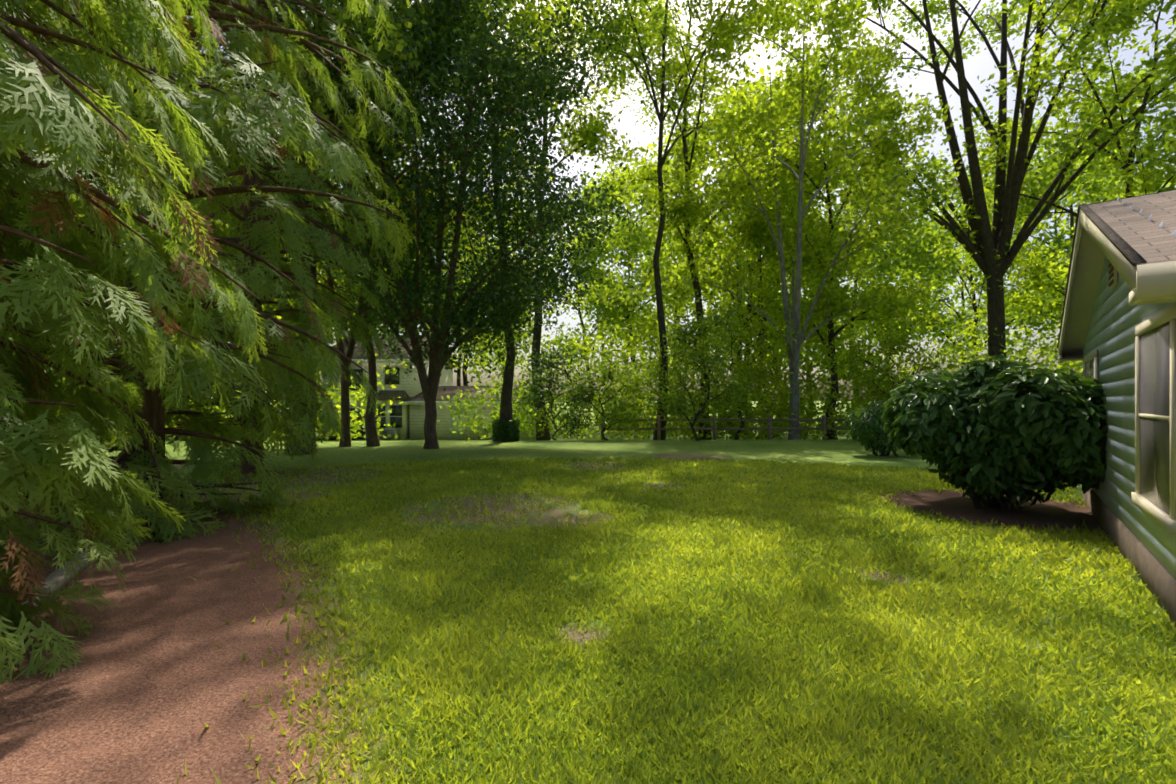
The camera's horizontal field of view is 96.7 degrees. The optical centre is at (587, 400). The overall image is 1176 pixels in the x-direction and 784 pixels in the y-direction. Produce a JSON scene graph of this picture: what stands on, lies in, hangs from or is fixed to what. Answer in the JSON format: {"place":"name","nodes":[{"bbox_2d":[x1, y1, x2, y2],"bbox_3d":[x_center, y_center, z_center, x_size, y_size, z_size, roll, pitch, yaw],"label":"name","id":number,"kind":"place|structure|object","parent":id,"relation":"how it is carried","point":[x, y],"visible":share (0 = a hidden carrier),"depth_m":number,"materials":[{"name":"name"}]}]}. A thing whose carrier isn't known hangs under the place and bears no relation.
{"place":"outdoors","nodes":[
{"label":"outdoors","id":0,"kind":"place"},
{"bbox_2d":[266,335,553,440],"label":"neighbour house","id":1,"kind":"structure","parent":0,"point":[407,417],"depth_m":33.55,"materials":[{"name":"beige"}]},
{"bbox_2d":[0,401,1175,783],"bbox_3d":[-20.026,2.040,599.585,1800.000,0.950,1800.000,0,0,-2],"label":"ground","id":2,"kind":"structure","parent":0,"point":[150,685],"depth_m":3.54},
{"bbox_2d":[0,537,111,633],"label":"timber edging","id":3,"kind":"object","parent":2,"relation":"on","point":[58,578],"visible":0.18,"depth_m":4.37,"materials":[{"name":"wood"}]},
{"bbox_2d":[5,213,165,355],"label":"tree","id":4,"kind":"object","parent":2,"relation":"on","point":[78,294],"depth_m":29.70,"materials":[{"name":"green plant"}]},
{"bbox_2d":[0,204,230,427],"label":"shrub leaves","id":5,"kind":"object","parent":2,"relation":"on","point":[111,341],"visible":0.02,"depth_m":22.61,"materials":[{"name":"green plant"}]},
{"bbox_2d":[0,2,241,440],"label":"tree","id":6,"kind":"object","parent":2,"relation":"on","point":[218,222],"depth_m":25.90,"materials":[{"name":"green plant"}]},
{"bbox_2d":[0,0,268,684],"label":"conifer","id":7,"kind":"object","parent":2,"relation":"on","point":[64,118],"depth_m":3.26,"materials":[{"name":"green plant"}]},
{"bbox_2d":[4,308,287,440],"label":"shrub leaves","id":8,"kind":"object","parent":2,"relation":"on","point":[119,368],"visible":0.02,"depth_m":24.02,"materials":[{"name":"green plant"}]},
{"bbox_2d":[0,323,397,445],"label":"shrub leaves","id":9,"kind":"object","parent":2,"relation":"on","point":[354,413],"visible":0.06,"depth_m":22.91,"materials":[{"name":"green plant"}]},
{"bbox_2d":[77,161,322,310],"bbox_3d":[-23.811,-9.194,32.720,17.984,23.834,16.515,0,0,-2],"label":"tree","id":10,"kind":"object","parent":2,"relation":"on","point":[242,228],"depth_m":34.44,"materials":[{"name":"green plant"}]},
{"bbox_2d":[7,339,407,440],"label":"shrub leaves","id":11,"kind":"object","parent":2,"relation":"on","point":[337,398],"visible":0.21,"depth_m":22.25,"materials":[{"name":"green plant"}]},
{"bbox_2d":[0,0,422,566],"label":"conifer","id":12,"kind":"object","parent":2,"relation":"on","point":[292,128],"depth_m":6.53,"materials":[{"name":"green plant"}]},
{"bbox_2d":[55,0,408,474],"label":"conifer","id":13,"kind":"object","parent":2,"relation":"on","point":[311,239],"depth_m":10.87,"materials":[{"name":"green plant"}]},
{"bbox_2d":[125,52,340,440],"bbox_3d":[-22.816,-10.743,32.024,16.195,26.995,14.063,0,0,-2],"label":"tree","id":14,"kind":"object","parent":2,"relation":"on","point":[228,213],"depth_m":31.51,"materials":[{"name":"green plant"}]},
{"bbox_2d":[225,191,423,427],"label":"tree","id":15,"kind":"object","parent":2,"relation":"on","point":[334,289],"depth_m":43.92,"materials":[{"name":"green plant"}]},
{"bbox_2d":[189,22,485,446],"bbox_3d":[-7.756,-5.256,16.864,8.181,13.960,8.980,0,0,-2],"label":"tree","id":16,"kind":"object","parent":2,"relation":"on","point":[219,225],"depth_m":17.51,"materials":[{"name":"green plant"}]},
{"bbox_2d":[275,174,423,341],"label":"tree","id":17,"kind":"object","parent":2,"relation":"on","point":[358,292],"depth_m":41.96,"materials":[{"name":"green plant"}]},
{"bbox_2d":[187,0,527,454],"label":"tree","id":18,"kind":"object","parent":2,"relation":"on","point":[354,24],"depth_m":12.68,"materials":[{"name":"green plant"}]},
{"bbox_2d":[287,0,484,446],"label":"tree","id":19,"kind":"object","parent":2,"relation":"on","point":[442,30],"depth_m":16.79,"materials":[{"name":"green plant"}]},
{"bbox_2d":[346,259,435,336],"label":"tree","id":20,"kind":"object","parent":2,"relation":"on","point":[399,326],"depth_m":52.43,"materials":[{"name":"green plant"}]},
{"bbox_2d":[320,221,481,333],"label":"tree","id":21,"kind":"object","parent":2,"relation":"on","point":[424,263],"depth_m":47.36,"materials":[{"name":"green plant"}]},
{"bbox_2d":[171,0,652,448],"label":"tree","id":22,"kind":"object","parent":2,"relation":"on","point":[515,71],"depth_m":15.08,"materials":[{"name":"green plant"}]},
{"bbox_2d":[359,200,496,346],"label":"tree","id":23,"kind":"object","parent":2,"relation":"on","point":[446,287],"depth_m":50.40,"materials":[{"name":"green plant"}]},
{"bbox_2d":[413,217,530,385],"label":"tree","id":24,"kind":"object","parent":2,"relation":"on","point":[466,273],"depth_m":55.22,"materials":[{"name":"green plant"}]},
{"bbox_2d":[393,0,582,440],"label":"tree","id":25,"kind":"object","parent":2,"relation":"on","point":[516,17],"depth_m":17.75,"materials":[{"name":"green plant"}]},
{"bbox_2d":[421,195,555,373],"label":"tree","id":26,"kind":"object","parent":2,"relation":"on","point":[482,239],"depth_m":47.84,"materials":[{"name":"green plant"}]},
{"bbox_2d":[432,144,549,385],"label":"tree","id":27,"kind":"object","parent":2,"relation":"on","point":[532,323],"depth_m":50.62,"materials":[{"name":"green plant"}]},
{"bbox_2d":[491,419,519,441],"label":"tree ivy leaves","id":28,"kind":"object","parent":2,"relation":"on","point":[501,433],"visible":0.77,"depth_m":19.93,"materials":[{"name":"green plant"}]},
{"bbox_2d":[11,309,1082,439],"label":"shrub leaves","id":29,"kind":"object","parent":2,"relation":"on","point":[821,356],"visible":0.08,"depth_m":30.54,"materials":[{"name":"green plant"}]},
{"bbox_2d":[446,0,662,439],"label":"tree","id":30,"kind":"object","parent":2,"relation":"on","point":[595,124],"depth_m":24.87,"materials":[{"name":"green plant"}]},
{"bbox_2d":[501,331,615,439],"bbox_3d":[-1.315,-0.460,22.279,4.906,4.746,3.577,0,0,-2],"label":"bush","id":31,"kind":"object","parent":2,"relation":"on","point":[572,426],"depth_m":22.29,"materials":[{"name":"green plant"}]},
{"bbox_2d":[39,320,1082,439],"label":"shrub leaves","id":32,"kind":"object","parent":2,"relation":"on","point":[732,438],"visible":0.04,"depth_m":32.72,"materials":[{"name":"green plant"}]},
{"bbox_2d":[501,168,655,425],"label":"tree","id":33,"kind":"object","parent":2,"relation":"on","point":[605,314],"depth_m":48.06,"materials":[{"name":"green plant"}]},
{"bbox_2d":[555,341,664,439],"bbox_3d":[0.881,-0.306,21.719,4.700,4.337,4.116,0,0,-2],"label":"bush","id":34,"kind":"object","parent":2,"relation":"on","point":[617,410],"depth_m":21.28,"materials":[{"name":"green plant"}]},
{"bbox_2d":[559,208,681,396],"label":"tree","id":35,"kind":"object","parent":2,"relation":"on","point":[617,239],"depth_m":54.07,"materials":[{"name":"green plant"}]},
{"bbox_2d":[548,156,713,417],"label":"tree","id":36,"kind":"object","parent":2,"relation":"on","point":[636,247],"depth_m":44.47,"materials":[{"name":"green plant"}]},
{"bbox_2d":[544,0,748,439],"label":"tree","id":37,"kind":"object","parent":2,"relation":"on","point":[610,39],"depth_m":23.82,"materials":[{"name":"green plant"}]},
{"bbox_2d":[608,246,732,389],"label":"tree","id":38,"kind":"object","parent":2,"relation":"on","point":[646,358],"depth_m":56.77,"materials":[{"name":"green plant"}]},
{"bbox_2d":[638,286,762,440],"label":"tree","id":39,"kind":"object","parent":2,"relation":"on","point":[691,332],"depth_m":20.34,"materials":[{"name":"green plant"}]},
{"bbox_2d":[561,0,842,439],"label":"tree","id":40,"kind":"object","parent":2,"relation":"on","point":[678,204],"depth_m":24.62,"materials":[{"name":"green plant"}]},
{"bbox_2d":[668,299,806,439],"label":"tree","id":41,"kind":"object","parent":2,"relation":"on","point":[750,367],"depth_m":23.82,"materials":[{"name":"green plant"}]},
{"bbox_2d":[601,415,876,439],"bbox_3d":[7.974,1.345,22.952,14.836,1.400,0.133,0,0,-3],"label":"split rail fence","id":42,"kind":"object","parent":2,"relation":"on","point":[769,428],"visible":0.42,"depth_m":22.86,"materials":[{"name":"brown wood"}]},
{"bbox_2d":[608,67,889,432],"bbox_3d":[10.083,-9.355,38.562,17.622,24.150,17.537,0,0,-2],"label":"tree","id":43,"kind":"object","parent":2,"relation":"on","point":[673,298],"depth_m":38.08,"materials":[{"name":"green plant"}]},
{"bbox_2d":[423,179,1082,439],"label":"shrub leaves","id":44,"kind":"object","parent":2,"relation":"on","point":[1011,342],"visible":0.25,"depth_m":27.36,"materials":[{"name":"green plant"}]},
{"bbox_2d":[646,41,865,434],"bbox_3d":[12.101,-10.335,38.322,16.120,26.098,15.797,0,0,-2],"label":"tree","id":45,"kind":"object","parent":2,"relation":"on","point":[654,145],"depth_m":36.20,"materials":[{"name":"green plant"}]},
{"bbox_2d":[441,191,1082,439],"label":"shrub leaves","id":46,"kind":"object","parent":2,"relation":"on","point":[926,317],"visible":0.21,"depth_m":27.75,"materials":[{"name":"green plant"}]},
{"bbox_2d":[653,60,877,437],"bbox_3d":[12.596,-8.959,35.367,16.378,23.366,16.625,0,0,-2],"label":"tree","id":47,"kind":"object","parent":2,"relation":"on","point":[770,244],"depth_m":31.04,"materials":[{"name":"green plant"}]},
{"bbox_2d":[709,167,858,423],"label":"tree","id":48,"kind":"object","parent":2,"relation":"on","point":[806,286],"depth_m":44.25,"materials":[{"name":"green plant"}]},
{"bbox_2d":[494,343,1077,439],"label":"shrub leaves","id":49,"kind":"object","parent":2,"relation":"on","point":[788,388],"visible":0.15,"depth_m":24.82,"materials":[{"name":"green plant"}]},
{"bbox_2d":[494,336,1082,439],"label":"shrub leaves","id":50,"kind":"object","parent":2,"relation":"on","point":[705,423],"visible":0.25,"depth_m":24.79,"materials":[{"name":"green plant"}]},
{"bbox_2d":[524,328,1080,439],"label":"shrub leaves","id":51,"kind":"object","parent":2,"relation":"on","point":[768,405],"visible":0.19,"depth_m":24.73,"materials":[{"name":"green plant"}]},
{"bbox_2d":[663,0,961,439],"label":"tree","id":52,"kind":"object","parent":2,"relation":"on","point":[860,93],"depth_m":22.30,"materials":[{"name":"green plant"}]},
{"bbox_2d":[752,236,901,421],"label":"tree","id":53,"kind":"object","parent":2,"relation":"on","point":[839,322],"depth_m":53.75,"materials":[{"name":"green plant"}]},
{"bbox_2d":[715,38,941,439],"bbox_3d":[12.183,-8.292,28.244,11.868,21.269,13.237,0,0,-2],"label":"tree","id":54,"kind":"object","parent":2,"relation":"on","point":[894,111],"depth_m":26.59,"materials":[{"name":"green plant"}]},
{"bbox_2d":[785,134,945,401],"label":"tree","id":55,"kind":"object","parent":2,"relation":"on","point":[886,262],"depth_m":44.00,"materials":[{"name":"green plant"}]},
{"bbox_2d":[843,399,900,456],"bbox_3d":[8.309,0.799,14.780,2.131,1.658,1.588,0,0,-2],"label":"bush","id":56,"kind":"object","parent":2,"relation":"on","point":[863,432],"depth_m":14.46,"materials":[{"name":"green plant"}]},
{"bbox_2d":[840,220,968,375],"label":"tree","id":57,"kind":"object","parent":2,"relation":"on","point":[958,294],"depth_m":56.69,"materials":[{"name":"green plant"}]},
{"bbox_2d":[825,308,987,439],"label":"tree","id":58,"kind":"object","parent":2,"relation":"on","point":[903,340],"depth_m":20.56,"materials":[{"name":"green plant"}]},
{"bbox_2d":[843,342,1042,438],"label":"shrub leaves","id":59,"kind":"object","parent":2,"relation":"on","point":[950,366],"depth_m":14.04,"materials":[{"name":"green plant"}]},
{"bbox_2d":[813,349,1080,437],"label":"shrub leaves","id":60,"kind":"object","parent":2,"relation":"on","point":[862,394],"visible":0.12,"depth_m":20.79,"materials":[{"name":"green plant"}]},
{"bbox_2d":[738,0,1175,361],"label":"tree","id":61,"kind":"object","parent":2,"relation":"on","point":[1065,149],"depth_m":25.80,"materials":[{"name":"green plant"}]},
{"bbox_2d":[886,169,1035,368],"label":"tree","id":62,"kind":"object","parent":2,"relation":"on","point":[978,293],"depth_m":54.72,"materials":[{"name":"green plant"}]},
{"bbox_2d":[857,160,1097,363],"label":"tree","id":63,"kind":"object","parent":2,"relation":"on","point":[921,259],"depth_m":41.60,"materials":[{"name":"green plant"}]},
{"bbox_2d":[881,355,1107,511],"bbox_3d":[5.980,0.483,7.630,2.969,2.294,2.888,0,0,-2],"label":"laurel bush","id":64,"kind":"object","parent":2,"relation":"on","point":[1051,424],"depth_m":7.09,"materials":[{"name":"green plant"}]},
{"bbox_2d":[931,41,1173,351],"bbox_3d":[36.896,-11.396,40.183,17.668,28.204,17.998,0,0,-2],"label":"tree","id":65,"kind":"object","parent":2,"relation":"on","point":[1059,239],"depth_m":37.85,"materials":[{"name":"green plant"}]},
{"bbox_2d":[930,0,1175,375],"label":"tree","id":66,"kind":"object","parent":2,"relation":"on","point":[1154,186],"depth_m":23.48,"materials":[{"name":"green plant"}]},
{"bbox_2d":[951,115,1170,367],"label":"tree","id":67,"kind":"object","parent":2,"relation":"on","point":[1064,214],"depth_m":45.32,"materials":[{"name":"green plant"}]},
{"bbox_2d":[1030,117,1175,296],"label":"tree","id":68,"kind":"object","parent":2,"relation":"on","point":[1112,189],"depth_m":46.49,"materials":[{"name":"green plant"}]},
{"bbox_2d":[1057,189,1175,627],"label":"house","id":69,"kind":"structure","parent":2,"relation":"on","point":[1117,334],"depth_m":4.64,"materials":[{"name":"green wood"}]},
{"bbox_2d":[1117,0,1175,177],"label":"tree","id":70,"kind":"object","parent":2,"relation":"on","point":[1165,125],"depth_m":17.42,"materials":[{"name":"green plant"}]},
{"bbox_2d":[8,0,1175,400],"label":"sky","id":71,"kind":"structure","parent":0,"point":[981,64],"materials":[{"name":"white"}]},
{"bbox_2d":[168,455,1175,783],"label":"lawn grass","id":72,"kind":"structure","parent":0,"point":[822,719],"depth_m":3.43,"materials":[{"name":"green plant"}]}
]}

